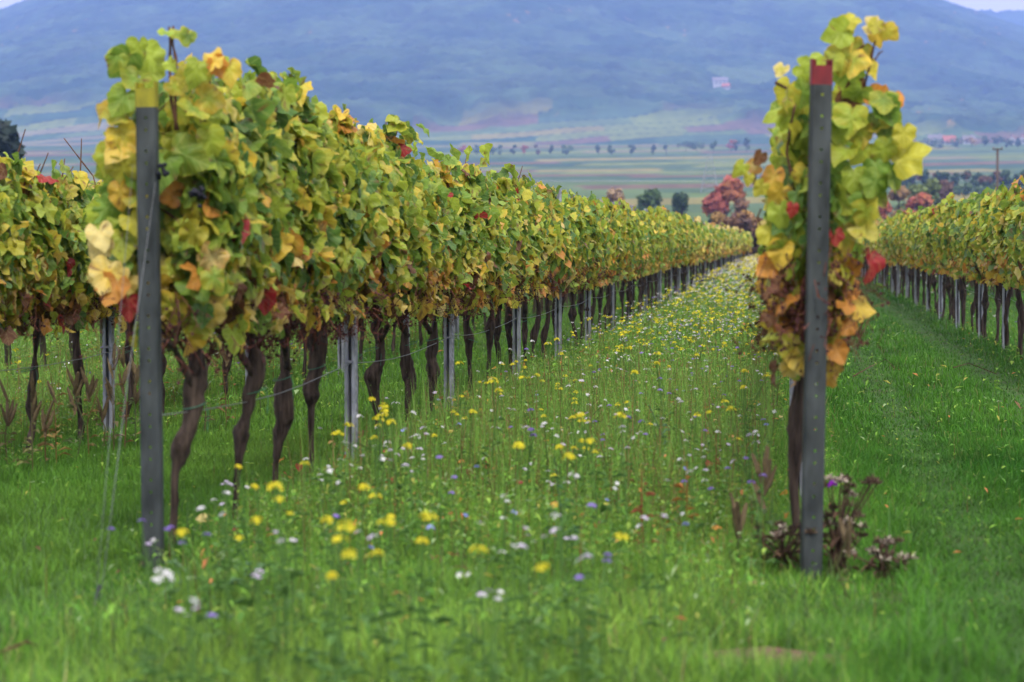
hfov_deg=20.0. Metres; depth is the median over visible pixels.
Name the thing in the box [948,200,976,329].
grapevine
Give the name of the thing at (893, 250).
grapevine
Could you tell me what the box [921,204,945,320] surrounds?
grapevine
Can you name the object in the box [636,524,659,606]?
radish plant
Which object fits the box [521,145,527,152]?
field tree
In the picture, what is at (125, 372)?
seed weed
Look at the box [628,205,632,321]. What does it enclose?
trellis post
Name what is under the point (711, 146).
field tree
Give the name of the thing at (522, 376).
mustard plant
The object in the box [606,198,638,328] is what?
grapevine
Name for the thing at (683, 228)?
grapevine
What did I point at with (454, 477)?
phacelia plant
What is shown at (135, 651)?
radish plant
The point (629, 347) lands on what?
mustard plant
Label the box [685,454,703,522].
radish plant
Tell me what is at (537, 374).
mustard plant
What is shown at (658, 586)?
radish plant
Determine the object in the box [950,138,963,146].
village tree
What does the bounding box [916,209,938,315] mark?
grapevine
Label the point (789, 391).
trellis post
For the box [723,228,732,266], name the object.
grapevine
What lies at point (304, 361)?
grapevine
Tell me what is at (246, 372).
trellis post
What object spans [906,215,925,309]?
grapevine
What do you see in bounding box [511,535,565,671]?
radish plant
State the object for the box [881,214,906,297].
grapevine
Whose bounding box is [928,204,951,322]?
grapevine
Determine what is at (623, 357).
mustard plant
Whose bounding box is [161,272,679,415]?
trellis wire
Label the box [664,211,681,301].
grapevine
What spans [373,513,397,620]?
mustard plant
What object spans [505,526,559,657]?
radish plant
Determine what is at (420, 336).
grapevine
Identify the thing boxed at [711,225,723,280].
grapevine
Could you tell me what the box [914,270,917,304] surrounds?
trellis post
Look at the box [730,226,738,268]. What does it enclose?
grapevine
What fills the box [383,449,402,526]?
radish plant
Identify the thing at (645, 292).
trellis post
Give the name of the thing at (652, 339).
mustard plant
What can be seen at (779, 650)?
bare earth patch
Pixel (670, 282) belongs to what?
trellis post
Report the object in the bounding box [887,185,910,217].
yellow tree
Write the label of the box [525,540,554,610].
radish plant
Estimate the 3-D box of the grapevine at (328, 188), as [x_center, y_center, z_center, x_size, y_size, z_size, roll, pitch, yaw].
[-1.027,-0.142,12.752,0.654,2.069,1.375,0,2,5]
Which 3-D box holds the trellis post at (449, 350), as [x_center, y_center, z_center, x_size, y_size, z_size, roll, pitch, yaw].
[-0.408,-0.252,18.860,0.067,1.761,0.047,1,2,19]
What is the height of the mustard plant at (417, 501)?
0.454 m
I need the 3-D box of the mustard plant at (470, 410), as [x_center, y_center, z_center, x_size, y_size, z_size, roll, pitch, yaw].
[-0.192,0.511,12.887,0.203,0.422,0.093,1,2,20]
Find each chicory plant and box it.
[367,545,376,612]
[422,525,435,603]
[461,513,471,564]
[469,465,478,513]
[496,510,516,582]
[674,522,688,584]
[682,467,690,516]
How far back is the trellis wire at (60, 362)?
15.49 m
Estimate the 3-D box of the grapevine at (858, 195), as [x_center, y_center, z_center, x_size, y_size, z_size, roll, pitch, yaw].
[1.129,-0.149,10.484,0.724,2.021,1.182,0,2,5]
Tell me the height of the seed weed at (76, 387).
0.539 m
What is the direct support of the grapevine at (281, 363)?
on the ground at (582, 170)
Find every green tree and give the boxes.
[636,188,662,210]
[671,191,689,219]
[907,184,923,209]
[921,178,940,209]
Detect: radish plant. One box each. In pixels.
[123,577,162,681]
[124,538,155,623]
[130,542,173,660]
[130,567,169,681]
[132,577,159,681]
[137,573,173,681]
[143,570,172,681]
[143,571,186,665]
[168,607,193,681]
[170,598,199,681]
[192,606,198,681]
[196,506,237,643]
[205,483,235,556]
[209,503,240,571]
[210,491,238,600]
[210,499,238,553]
[211,483,243,574]
[215,512,243,641]
[217,480,237,545]
[218,514,254,595]
[219,485,249,546]
[237,569,276,670]
[248,573,271,681]
[252,531,308,662]
[272,538,296,618]
[273,539,311,634]
[276,538,327,678]
[303,458,352,506]
[306,427,336,503]
[308,479,324,522]
[316,474,337,512]
[316,481,339,565]
[319,467,338,570]
[341,412,390,472]
[350,444,385,492]
[354,530,378,637]
[356,534,391,681]
[373,457,388,547]
[375,459,409,559]
[378,407,387,454]
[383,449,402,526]
[386,401,400,460]
[396,447,424,484]
[396,463,423,561]
[397,411,415,488]
[398,470,429,541]
[403,428,412,500]
[409,456,430,514]
[412,434,445,497]
[414,433,446,521]
[416,426,425,478]
[422,391,438,444]
[440,572,470,662]
[456,572,479,681]
[457,521,508,652]
[463,592,495,681]
[471,457,489,509]
[472,590,506,681]
[474,589,496,681]
[475,516,507,572]
[483,596,505,681]
[484,544,548,681]
[487,427,516,503]
[488,499,510,559]
[490,408,519,451]
[495,494,523,592]
[496,550,525,629]
[502,544,535,675]
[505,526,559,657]
[508,340,533,375]
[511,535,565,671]
[518,425,533,489]
[520,534,542,608]
[523,463,551,520]
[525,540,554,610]
[534,527,586,668]
[536,425,549,473]
[541,422,563,484]
[541,434,558,496]
[542,483,557,535]
[548,537,587,610]
[549,471,578,575]
[550,512,591,653]
[553,536,597,669]
[554,514,578,618]
[558,412,579,470]
[558,443,570,507]
[564,474,579,585]
[566,385,601,428]
[569,554,605,681]
[570,558,600,679]
[571,379,586,424]
[571,422,599,505]
[585,408,627,466]
[599,487,616,580]
[611,481,624,548]
[613,425,629,497]
[614,436,634,513]
[616,313,629,346]
[627,516,655,621]
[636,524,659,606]
[641,514,698,652]
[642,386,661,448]
[644,353,670,381]
[653,423,665,461]
[657,512,685,587]
[666,456,707,520]
[669,397,680,456]
[672,400,685,449]
[673,430,692,498]
[676,320,695,346]
[683,430,720,475]
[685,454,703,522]
[686,470,707,553]
[690,388,697,453]
[694,468,709,521]
[708,330,723,353]
[727,433,759,512]
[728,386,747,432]
[753,430,760,484]
[756,410,775,488]
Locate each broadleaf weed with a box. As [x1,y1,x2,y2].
[156,557,201,600]
[184,580,224,624]
[230,549,272,597]
[545,457,582,560]
[649,406,669,469]
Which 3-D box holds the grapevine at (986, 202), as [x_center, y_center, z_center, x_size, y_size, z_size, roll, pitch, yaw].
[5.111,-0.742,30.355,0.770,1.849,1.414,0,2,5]
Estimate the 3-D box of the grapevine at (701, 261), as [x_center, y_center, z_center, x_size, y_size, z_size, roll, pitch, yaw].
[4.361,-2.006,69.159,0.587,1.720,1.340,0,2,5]
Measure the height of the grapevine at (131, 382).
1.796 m
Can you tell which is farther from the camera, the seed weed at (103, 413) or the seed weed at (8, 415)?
the seed weed at (103, 413)
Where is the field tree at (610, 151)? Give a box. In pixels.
[607,144,615,153]
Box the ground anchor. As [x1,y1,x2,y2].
[94,584,101,607]
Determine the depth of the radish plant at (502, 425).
14.32 m
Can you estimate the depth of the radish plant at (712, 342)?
26.27 m
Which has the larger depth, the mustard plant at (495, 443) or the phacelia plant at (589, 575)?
the mustard plant at (495, 443)
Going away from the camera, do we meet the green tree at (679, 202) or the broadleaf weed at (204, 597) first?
the broadleaf weed at (204, 597)
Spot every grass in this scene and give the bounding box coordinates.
[0,293,1023,446]
[0,415,1023,681]
[529,260,1023,303]
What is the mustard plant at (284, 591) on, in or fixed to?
on the ground at (582, 170)
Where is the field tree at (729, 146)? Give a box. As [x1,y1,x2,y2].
[725,139,736,150]
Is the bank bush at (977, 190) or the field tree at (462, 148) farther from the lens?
the field tree at (462, 148)
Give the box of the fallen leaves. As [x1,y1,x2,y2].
[195,354,825,533]
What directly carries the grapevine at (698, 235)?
on the ground at (582, 170)
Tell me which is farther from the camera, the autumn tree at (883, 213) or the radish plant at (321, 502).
the autumn tree at (883, 213)
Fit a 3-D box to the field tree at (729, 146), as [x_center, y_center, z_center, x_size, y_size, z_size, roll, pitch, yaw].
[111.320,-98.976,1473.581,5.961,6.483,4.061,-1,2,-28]
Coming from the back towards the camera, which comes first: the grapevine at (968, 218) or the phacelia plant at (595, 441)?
the grapevine at (968, 218)
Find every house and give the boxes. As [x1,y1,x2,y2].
[711,76,727,87]
[721,82,730,89]
[927,133,941,143]
[941,134,956,144]
[961,134,976,143]
[1007,134,1016,143]
[1019,134,1023,143]
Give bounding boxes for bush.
[707,211,715,222]
[710,211,725,225]
[722,212,753,231]
[737,209,756,259]
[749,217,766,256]
[901,176,911,186]
[906,175,918,184]
[915,175,926,184]
[920,169,931,181]
[934,170,948,179]
[941,171,959,189]
[950,173,961,188]
[952,185,958,194]
[960,170,971,190]
[961,182,973,196]
[968,186,981,193]
[970,172,980,191]
[977,174,992,185]
[989,171,999,185]
[999,169,1011,185]
[999,172,1011,185]
[1012,172,1023,186]
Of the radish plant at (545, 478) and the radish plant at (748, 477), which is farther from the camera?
the radish plant at (545, 478)
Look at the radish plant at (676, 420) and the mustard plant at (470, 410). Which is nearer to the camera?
the mustard plant at (470, 410)
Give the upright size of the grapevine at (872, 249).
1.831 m
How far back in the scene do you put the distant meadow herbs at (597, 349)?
25.61 m
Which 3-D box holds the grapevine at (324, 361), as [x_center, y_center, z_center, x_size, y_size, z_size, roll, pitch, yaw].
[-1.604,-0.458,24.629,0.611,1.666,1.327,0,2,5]
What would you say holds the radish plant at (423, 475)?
on the ground at (582, 170)
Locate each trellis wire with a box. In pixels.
[0,336,217,370]
[148,299,462,352]
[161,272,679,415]
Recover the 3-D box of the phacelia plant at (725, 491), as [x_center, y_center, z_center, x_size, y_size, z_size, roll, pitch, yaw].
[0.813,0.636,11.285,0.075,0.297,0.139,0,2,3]
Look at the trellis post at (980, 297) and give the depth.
34.99 m
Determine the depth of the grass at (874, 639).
9.41 m
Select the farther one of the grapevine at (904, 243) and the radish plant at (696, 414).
the grapevine at (904, 243)
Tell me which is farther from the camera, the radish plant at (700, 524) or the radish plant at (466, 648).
the radish plant at (700, 524)
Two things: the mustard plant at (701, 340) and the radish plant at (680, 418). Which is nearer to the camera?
the radish plant at (680, 418)
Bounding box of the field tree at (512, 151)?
[509,145,516,153]
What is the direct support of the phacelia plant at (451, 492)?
on the ground at (582, 170)
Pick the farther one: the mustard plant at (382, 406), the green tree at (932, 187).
the green tree at (932, 187)
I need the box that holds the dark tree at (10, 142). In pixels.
[0,118,26,178]
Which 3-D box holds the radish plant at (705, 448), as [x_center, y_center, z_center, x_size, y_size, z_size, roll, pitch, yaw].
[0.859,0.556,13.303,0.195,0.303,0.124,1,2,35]
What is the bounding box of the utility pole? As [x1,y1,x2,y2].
[993,147,1002,190]
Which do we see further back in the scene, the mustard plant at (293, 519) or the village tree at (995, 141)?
the village tree at (995, 141)
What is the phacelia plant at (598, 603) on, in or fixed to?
on the ground at (582, 170)
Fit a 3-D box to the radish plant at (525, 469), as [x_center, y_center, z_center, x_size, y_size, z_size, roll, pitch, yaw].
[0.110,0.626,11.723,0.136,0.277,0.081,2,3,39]
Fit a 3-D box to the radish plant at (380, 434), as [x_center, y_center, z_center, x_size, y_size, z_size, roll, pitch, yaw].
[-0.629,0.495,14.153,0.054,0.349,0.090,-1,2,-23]
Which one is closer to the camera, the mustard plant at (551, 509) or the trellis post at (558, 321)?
the mustard plant at (551, 509)
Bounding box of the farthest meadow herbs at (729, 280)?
[595,253,938,292]
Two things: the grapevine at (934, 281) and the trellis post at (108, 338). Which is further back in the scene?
the grapevine at (934, 281)
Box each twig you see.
[1,640,37,653]
[853,359,894,376]
[953,363,995,373]
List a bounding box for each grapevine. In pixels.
[0,129,90,457]
[0,152,45,344]
[40,138,121,443]
[80,26,291,557]
[88,180,138,422]
[126,313,168,413]
[152,53,334,516]
[211,67,364,493]
[222,349,232,401]
[280,347,282,372]
[284,101,396,475]
[299,324,306,377]
[323,328,327,378]
[324,114,425,388]
[340,118,455,438]
[359,321,364,367]
[366,146,469,426]
[391,326,395,354]
[407,155,483,420]
[414,143,509,388]
[418,320,422,347]
[442,175,518,399]
[442,318,443,340]
[469,163,540,389]
[483,186,543,381]
[485,166,553,376]
[521,181,559,369]
[529,184,572,360]
[530,202,578,360]
[551,189,593,351]
[562,190,608,350]
[562,190,614,347]
[562,191,594,318]
[577,197,618,335]
[591,201,617,324]
[596,203,625,338]
[603,197,631,332]
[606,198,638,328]
[614,216,638,328]
[619,211,645,325]
[621,215,647,320]
[628,214,651,322]
[633,206,663,317]
[633,211,656,318]
[634,206,661,316]
[636,206,667,309]
[645,205,674,307]
[650,207,672,307]
[654,221,674,308]
[661,213,676,286]
[661,216,680,296]
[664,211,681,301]
[667,212,683,299]
[672,213,688,282]
[672,219,687,278]
[673,214,691,295]
[674,212,691,295]
[680,219,701,282]
[682,220,696,291]
[683,222,694,266]
[684,220,695,290]
[685,217,700,290]
[690,222,706,289]
[692,216,705,285]
[694,220,701,264]
[696,221,707,282]
[696,221,709,276]
[698,224,706,262]
[699,221,713,284]
[701,222,711,283]
[702,223,714,283]
[706,222,717,273]
[706,224,716,281]
[708,226,719,279]
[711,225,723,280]
[713,226,723,279]
[716,222,727,275]
[719,227,729,274]
[722,225,732,266]
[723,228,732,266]
[725,12,931,564]
[726,228,734,260]
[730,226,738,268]
[749,136,878,504]
[862,237,873,280]
[864,238,875,284]
[868,219,880,282]
[868,240,881,283]
[871,220,882,285]
[873,216,888,289]
[874,219,886,287]
[877,221,890,292]
[878,218,890,276]
[880,234,893,294]
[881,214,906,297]
[884,215,906,294]
[884,224,895,293]
[885,257,894,292]
[887,213,905,279]
[887,215,905,295]
[891,210,909,268]
[892,214,910,298]
[895,208,913,298]
[896,207,914,298]
[900,209,925,305]
[901,217,919,296]
[902,212,920,303]
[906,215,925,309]
[910,206,930,308]
[910,217,931,289]
[915,207,937,314]
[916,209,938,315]
[919,210,938,282]
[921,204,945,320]
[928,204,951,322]
[931,198,954,323]
[932,192,967,327]
[932,214,954,324]
[939,212,966,323]
[946,199,977,332]
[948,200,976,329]
[957,192,989,339]
[958,199,991,341]
[967,183,1021,350]
[968,206,1000,342]
[975,186,1010,338]
[978,189,1021,355]
[980,181,1023,357]
[997,174,1023,290]
[1003,189,1023,293]
[1016,211,1023,268]
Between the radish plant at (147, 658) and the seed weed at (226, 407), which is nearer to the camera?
the radish plant at (147, 658)
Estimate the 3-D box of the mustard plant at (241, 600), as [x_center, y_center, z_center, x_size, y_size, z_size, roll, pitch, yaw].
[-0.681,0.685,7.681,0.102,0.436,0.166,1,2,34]
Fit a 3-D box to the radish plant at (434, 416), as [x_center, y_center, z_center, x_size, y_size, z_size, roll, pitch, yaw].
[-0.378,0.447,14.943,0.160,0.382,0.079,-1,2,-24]
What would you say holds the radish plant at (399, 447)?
on the ground at (582, 170)
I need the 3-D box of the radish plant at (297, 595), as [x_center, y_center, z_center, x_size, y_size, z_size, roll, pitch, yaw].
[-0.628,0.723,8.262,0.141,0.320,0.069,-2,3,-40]
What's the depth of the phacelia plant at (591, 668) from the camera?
7.16 m
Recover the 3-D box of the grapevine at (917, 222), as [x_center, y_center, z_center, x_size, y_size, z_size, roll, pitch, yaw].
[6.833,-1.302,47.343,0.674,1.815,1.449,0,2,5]
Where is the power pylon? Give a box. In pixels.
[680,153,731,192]
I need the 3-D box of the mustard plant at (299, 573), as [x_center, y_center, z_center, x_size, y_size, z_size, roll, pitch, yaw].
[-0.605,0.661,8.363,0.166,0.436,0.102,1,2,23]
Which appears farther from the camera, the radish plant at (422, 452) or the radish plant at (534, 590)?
the radish plant at (422, 452)
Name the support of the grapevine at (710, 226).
on the ground at (582, 170)
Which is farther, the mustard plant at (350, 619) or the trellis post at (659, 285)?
the trellis post at (659, 285)
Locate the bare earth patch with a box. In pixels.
[688,646,875,667]
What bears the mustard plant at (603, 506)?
on the ground at (582, 170)
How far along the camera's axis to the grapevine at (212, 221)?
10.36 m
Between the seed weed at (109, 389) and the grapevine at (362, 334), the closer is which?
the seed weed at (109, 389)
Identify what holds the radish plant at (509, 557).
on the ground at (582, 170)
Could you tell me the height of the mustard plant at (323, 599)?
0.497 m
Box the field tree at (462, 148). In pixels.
[457,145,465,154]
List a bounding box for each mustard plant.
[175,528,239,680]
[231,516,273,666]
[234,464,261,562]
[235,535,276,646]
[250,484,278,597]
[266,511,293,594]
[267,482,314,664]
[273,496,321,628]
[284,461,310,552]
[305,549,362,681]
[308,520,355,681]
[316,572,347,681]
[318,422,353,507]
[319,516,360,668]
[329,483,387,623]
[329,534,375,681]
[331,397,388,494]
[333,430,349,522]
[336,500,356,577]
[356,408,392,508]
[361,492,408,611]
[365,435,389,517]
[369,550,417,681]
[372,511,436,681]
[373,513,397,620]
[374,424,391,484]
[376,517,440,681]
[378,412,415,513]
[386,419,419,529]
[398,443,434,562]
[407,518,435,616]
[410,537,459,680]
[429,434,437,490]
[440,545,486,681]
[451,410,476,458]
[454,361,469,420]
[459,409,475,483]
[473,388,504,475]
[486,377,505,472]
[491,442,528,587]
[518,375,527,422]
[523,563,561,681]
[525,373,539,417]
[537,453,574,605]
[539,387,578,435]
[542,444,579,550]
[545,341,564,389]
[551,446,598,511]
[554,337,568,381]
[566,397,577,442]
[569,415,588,485]
[572,334,574,370]
[574,412,610,518]
[577,438,588,511]
[577,532,628,681]
[585,438,633,558]
[613,345,619,382]
[614,412,632,529]
[615,370,638,448]
[615,401,652,453]
[618,327,624,372]
[618,333,624,385]
[619,343,647,381]
[627,346,637,400]
[640,330,661,351]
[652,361,678,446]
[653,351,677,403]
[685,353,699,397]
[693,410,738,477]
[695,324,705,361]
[717,328,721,369]
[721,369,769,444]
[722,342,737,390]
[726,406,743,488]
[735,385,758,466]
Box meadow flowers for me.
[0,253,1016,418]
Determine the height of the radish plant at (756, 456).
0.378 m
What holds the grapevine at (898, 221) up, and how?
on the ground at (582, 170)
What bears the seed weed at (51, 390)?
on the ground at (582, 170)
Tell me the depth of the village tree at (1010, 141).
1528.26 m
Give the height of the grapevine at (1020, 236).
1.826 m
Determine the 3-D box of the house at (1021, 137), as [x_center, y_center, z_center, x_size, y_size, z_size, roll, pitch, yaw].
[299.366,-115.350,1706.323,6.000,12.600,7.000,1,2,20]
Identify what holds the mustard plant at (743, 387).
on the ground at (582, 170)
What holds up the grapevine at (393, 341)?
on the ground at (582, 170)
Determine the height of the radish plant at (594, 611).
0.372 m
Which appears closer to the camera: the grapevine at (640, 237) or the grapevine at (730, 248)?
the grapevine at (640, 237)
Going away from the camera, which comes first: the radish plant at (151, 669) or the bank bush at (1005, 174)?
the radish plant at (151, 669)
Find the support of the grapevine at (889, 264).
on the ground at (582, 170)
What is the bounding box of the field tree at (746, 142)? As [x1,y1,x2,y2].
[742,137,750,150]
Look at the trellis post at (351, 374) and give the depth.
14.57 m
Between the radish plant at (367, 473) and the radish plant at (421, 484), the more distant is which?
the radish plant at (367, 473)
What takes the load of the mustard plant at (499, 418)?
on the ground at (582, 170)
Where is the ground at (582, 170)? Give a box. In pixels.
[0,144,1023,681]
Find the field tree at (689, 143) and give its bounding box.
[677,141,696,148]
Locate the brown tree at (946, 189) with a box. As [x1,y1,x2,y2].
[936,179,953,203]
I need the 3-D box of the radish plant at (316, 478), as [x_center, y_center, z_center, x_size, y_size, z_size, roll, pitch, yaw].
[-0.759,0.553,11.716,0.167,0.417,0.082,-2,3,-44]
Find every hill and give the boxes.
[0,0,1023,145]
[979,9,1023,25]
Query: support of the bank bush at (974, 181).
on the ground at (582, 170)
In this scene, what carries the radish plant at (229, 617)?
on the ground at (582, 170)
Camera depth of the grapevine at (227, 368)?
20.35 m
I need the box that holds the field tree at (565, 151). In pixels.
[561,145,572,153]
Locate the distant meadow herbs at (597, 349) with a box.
[0,274,1023,416]
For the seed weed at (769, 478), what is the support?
on the ground at (582, 170)
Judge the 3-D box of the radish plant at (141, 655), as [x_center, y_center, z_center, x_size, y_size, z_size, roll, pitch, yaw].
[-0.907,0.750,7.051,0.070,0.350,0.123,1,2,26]
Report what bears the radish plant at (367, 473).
on the ground at (582, 170)
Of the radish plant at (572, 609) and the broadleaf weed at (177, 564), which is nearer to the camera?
the radish plant at (572, 609)
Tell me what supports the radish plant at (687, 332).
on the ground at (582, 170)
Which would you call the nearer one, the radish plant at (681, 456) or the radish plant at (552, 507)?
the radish plant at (552, 507)
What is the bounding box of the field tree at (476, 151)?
[474,145,479,153]
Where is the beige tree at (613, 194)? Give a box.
[606,186,636,210]
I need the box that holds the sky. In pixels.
[0,0,1023,11]
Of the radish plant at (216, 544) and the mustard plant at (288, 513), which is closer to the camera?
the mustard plant at (288, 513)
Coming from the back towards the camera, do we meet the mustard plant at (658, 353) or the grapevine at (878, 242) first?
the grapevine at (878, 242)
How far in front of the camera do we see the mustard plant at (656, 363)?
15.19 m
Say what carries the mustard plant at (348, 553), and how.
on the ground at (582, 170)
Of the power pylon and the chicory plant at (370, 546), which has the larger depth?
the power pylon
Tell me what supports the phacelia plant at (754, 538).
on the ground at (582, 170)
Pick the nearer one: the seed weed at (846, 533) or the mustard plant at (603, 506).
the seed weed at (846, 533)
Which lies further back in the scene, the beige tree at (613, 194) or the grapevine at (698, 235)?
the beige tree at (613, 194)
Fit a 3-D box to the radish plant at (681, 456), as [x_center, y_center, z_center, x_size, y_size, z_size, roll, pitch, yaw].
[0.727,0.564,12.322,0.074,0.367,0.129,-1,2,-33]
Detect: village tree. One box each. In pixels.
[923,137,940,146]
[931,138,955,147]
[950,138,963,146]
[964,136,978,146]
[981,135,990,145]
[990,134,1003,145]
[1000,138,1013,146]
[1015,138,1021,147]
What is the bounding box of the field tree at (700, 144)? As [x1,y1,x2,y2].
[689,140,703,150]
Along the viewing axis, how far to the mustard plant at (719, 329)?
21.42 m
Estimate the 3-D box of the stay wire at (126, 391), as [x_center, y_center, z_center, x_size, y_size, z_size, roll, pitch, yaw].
[-1.271,0.177,9.617,0.005,1.423,1.061,0,2,3]
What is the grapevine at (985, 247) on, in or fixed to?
on the ground at (582, 170)
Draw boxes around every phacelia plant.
[107,519,159,618]
[158,525,180,613]
[178,532,233,648]
[198,613,219,681]
[313,514,349,599]
[427,455,463,542]
[439,475,462,555]
[439,491,473,565]
[523,428,542,511]
[524,408,547,488]
[555,574,605,681]
[575,503,617,627]
[577,552,629,664]
[591,420,601,470]
[598,439,614,480]
[614,415,644,492]
[638,433,647,475]
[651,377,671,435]
[666,480,714,545]
[683,416,699,466]
[713,467,730,529]
[722,380,742,425]
[734,474,785,572]
[739,457,753,508]
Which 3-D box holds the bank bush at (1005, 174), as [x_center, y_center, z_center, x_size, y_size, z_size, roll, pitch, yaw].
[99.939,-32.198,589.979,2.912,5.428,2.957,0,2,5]
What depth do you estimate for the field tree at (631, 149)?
1388.51 m
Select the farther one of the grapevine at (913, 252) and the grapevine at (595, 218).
the grapevine at (913, 252)
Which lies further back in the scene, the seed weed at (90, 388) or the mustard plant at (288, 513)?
the seed weed at (90, 388)
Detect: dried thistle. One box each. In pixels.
[751,519,827,571]
[800,473,882,577]
[843,535,918,579]
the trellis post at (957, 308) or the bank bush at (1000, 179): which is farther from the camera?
the bank bush at (1000, 179)
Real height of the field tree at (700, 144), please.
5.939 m
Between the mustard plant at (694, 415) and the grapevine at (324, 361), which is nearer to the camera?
the mustard plant at (694, 415)
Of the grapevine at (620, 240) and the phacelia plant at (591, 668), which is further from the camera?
the grapevine at (620, 240)
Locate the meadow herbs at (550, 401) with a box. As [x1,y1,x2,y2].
[0,341,1023,681]
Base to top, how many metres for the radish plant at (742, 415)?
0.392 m
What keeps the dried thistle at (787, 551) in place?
on the ground at (582, 170)
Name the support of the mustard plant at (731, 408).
on the ground at (582, 170)
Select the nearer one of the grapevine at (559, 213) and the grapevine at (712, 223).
the grapevine at (559, 213)
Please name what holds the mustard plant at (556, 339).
on the ground at (582, 170)
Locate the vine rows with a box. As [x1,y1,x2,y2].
[4,229,1016,377]
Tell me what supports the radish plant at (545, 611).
on the ground at (582, 170)
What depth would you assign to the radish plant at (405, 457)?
11.96 m
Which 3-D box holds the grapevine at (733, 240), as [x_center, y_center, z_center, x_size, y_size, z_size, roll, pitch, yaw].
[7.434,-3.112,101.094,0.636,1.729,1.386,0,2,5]
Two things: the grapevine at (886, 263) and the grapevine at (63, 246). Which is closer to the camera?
the grapevine at (63, 246)
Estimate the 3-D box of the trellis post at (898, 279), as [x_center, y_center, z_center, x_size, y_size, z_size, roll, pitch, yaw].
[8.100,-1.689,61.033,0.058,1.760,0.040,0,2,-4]
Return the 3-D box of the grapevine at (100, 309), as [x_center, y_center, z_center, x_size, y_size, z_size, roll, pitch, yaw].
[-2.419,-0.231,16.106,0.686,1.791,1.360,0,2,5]
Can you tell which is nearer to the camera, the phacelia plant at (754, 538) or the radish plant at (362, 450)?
the phacelia plant at (754, 538)
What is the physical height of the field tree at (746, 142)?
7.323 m
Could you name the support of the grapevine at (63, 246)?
on the ground at (582, 170)
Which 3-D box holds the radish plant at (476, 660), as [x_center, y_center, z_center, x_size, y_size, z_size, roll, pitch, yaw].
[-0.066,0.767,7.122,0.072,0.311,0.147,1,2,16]
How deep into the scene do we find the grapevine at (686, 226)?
56.16 m
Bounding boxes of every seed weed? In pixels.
[0,379,21,469]
[14,371,42,468]
[36,372,71,461]
[37,400,53,460]
[62,367,84,459]
[80,367,99,458]
[87,397,112,447]
[105,343,124,449]
[116,345,132,447]
[127,354,139,445]
[201,359,214,430]
[217,347,233,422]
[259,382,270,415]
[729,492,747,566]
[751,445,776,567]
[836,516,851,597]
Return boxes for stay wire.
[96,166,132,590]
[99,182,155,608]
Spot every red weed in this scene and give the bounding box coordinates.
[629,469,660,554]
[665,460,702,540]
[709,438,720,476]
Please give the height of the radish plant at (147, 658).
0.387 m
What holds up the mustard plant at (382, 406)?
on the ground at (582, 170)
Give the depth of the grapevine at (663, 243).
44.72 m
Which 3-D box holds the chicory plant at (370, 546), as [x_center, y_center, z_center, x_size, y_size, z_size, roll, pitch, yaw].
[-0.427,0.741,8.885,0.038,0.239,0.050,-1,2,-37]
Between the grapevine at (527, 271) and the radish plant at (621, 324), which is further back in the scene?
the radish plant at (621, 324)
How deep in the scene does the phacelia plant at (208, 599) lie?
8.11 m
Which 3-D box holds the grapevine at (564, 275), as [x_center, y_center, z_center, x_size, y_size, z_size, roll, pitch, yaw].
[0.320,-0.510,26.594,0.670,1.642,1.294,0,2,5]
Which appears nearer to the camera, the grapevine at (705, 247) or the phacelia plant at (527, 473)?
the phacelia plant at (527, 473)
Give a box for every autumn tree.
[701,174,746,221]
[730,198,749,217]
[878,196,892,218]
[903,191,933,213]
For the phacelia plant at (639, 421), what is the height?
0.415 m
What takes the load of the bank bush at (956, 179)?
on the ground at (582, 170)
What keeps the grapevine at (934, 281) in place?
on the ground at (582, 170)
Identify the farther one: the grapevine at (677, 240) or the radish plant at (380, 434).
the grapevine at (677, 240)
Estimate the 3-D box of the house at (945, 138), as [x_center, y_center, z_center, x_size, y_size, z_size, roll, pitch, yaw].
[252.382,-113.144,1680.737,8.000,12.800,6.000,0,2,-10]
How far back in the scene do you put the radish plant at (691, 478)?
11.58 m
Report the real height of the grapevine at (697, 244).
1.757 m
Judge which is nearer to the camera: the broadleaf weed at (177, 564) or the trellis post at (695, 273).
the broadleaf weed at (177, 564)
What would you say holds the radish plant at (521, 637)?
on the ground at (582, 170)
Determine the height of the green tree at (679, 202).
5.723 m
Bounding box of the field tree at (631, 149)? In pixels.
[628,144,635,154]
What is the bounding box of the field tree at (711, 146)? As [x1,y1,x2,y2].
[709,140,716,148]
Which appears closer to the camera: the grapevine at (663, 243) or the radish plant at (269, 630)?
the radish plant at (269, 630)
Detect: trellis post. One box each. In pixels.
[102,305,114,436]
[135,82,164,571]
[245,320,249,381]
[337,324,344,372]
[344,301,357,465]
[403,314,409,346]
[443,172,453,406]
[454,316,458,339]
[512,179,520,379]
[554,189,561,359]
[585,197,590,343]
[610,202,614,328]
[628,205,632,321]
[644,209,647,310]
[658,268,661,307]
[669,266,671,301]
[677,267,679,295]
[686,265,688,294]
[693,219,695,291]
[789,378,790,405]
[791,379,801,498]
[800,58,832,580]
[891,266,893,293]
[897,263,899,294]
[906,266,908,298]
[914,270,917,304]
[926,269,929,310]
[938,274,942,317]
[955,279,959,326]
[978,283,983,336]
[1002,285,1008,349]
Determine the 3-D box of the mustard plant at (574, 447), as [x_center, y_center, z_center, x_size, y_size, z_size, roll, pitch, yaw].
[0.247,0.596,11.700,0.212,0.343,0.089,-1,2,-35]
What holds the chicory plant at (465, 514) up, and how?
on the ground at (582, 170)
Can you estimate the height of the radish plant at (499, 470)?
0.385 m
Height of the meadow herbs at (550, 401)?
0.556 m
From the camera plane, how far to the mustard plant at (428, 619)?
7.27 m
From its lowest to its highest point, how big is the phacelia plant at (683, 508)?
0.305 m
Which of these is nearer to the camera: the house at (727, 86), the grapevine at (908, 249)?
the grapevine at (908, 249)
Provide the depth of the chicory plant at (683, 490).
11.29 m

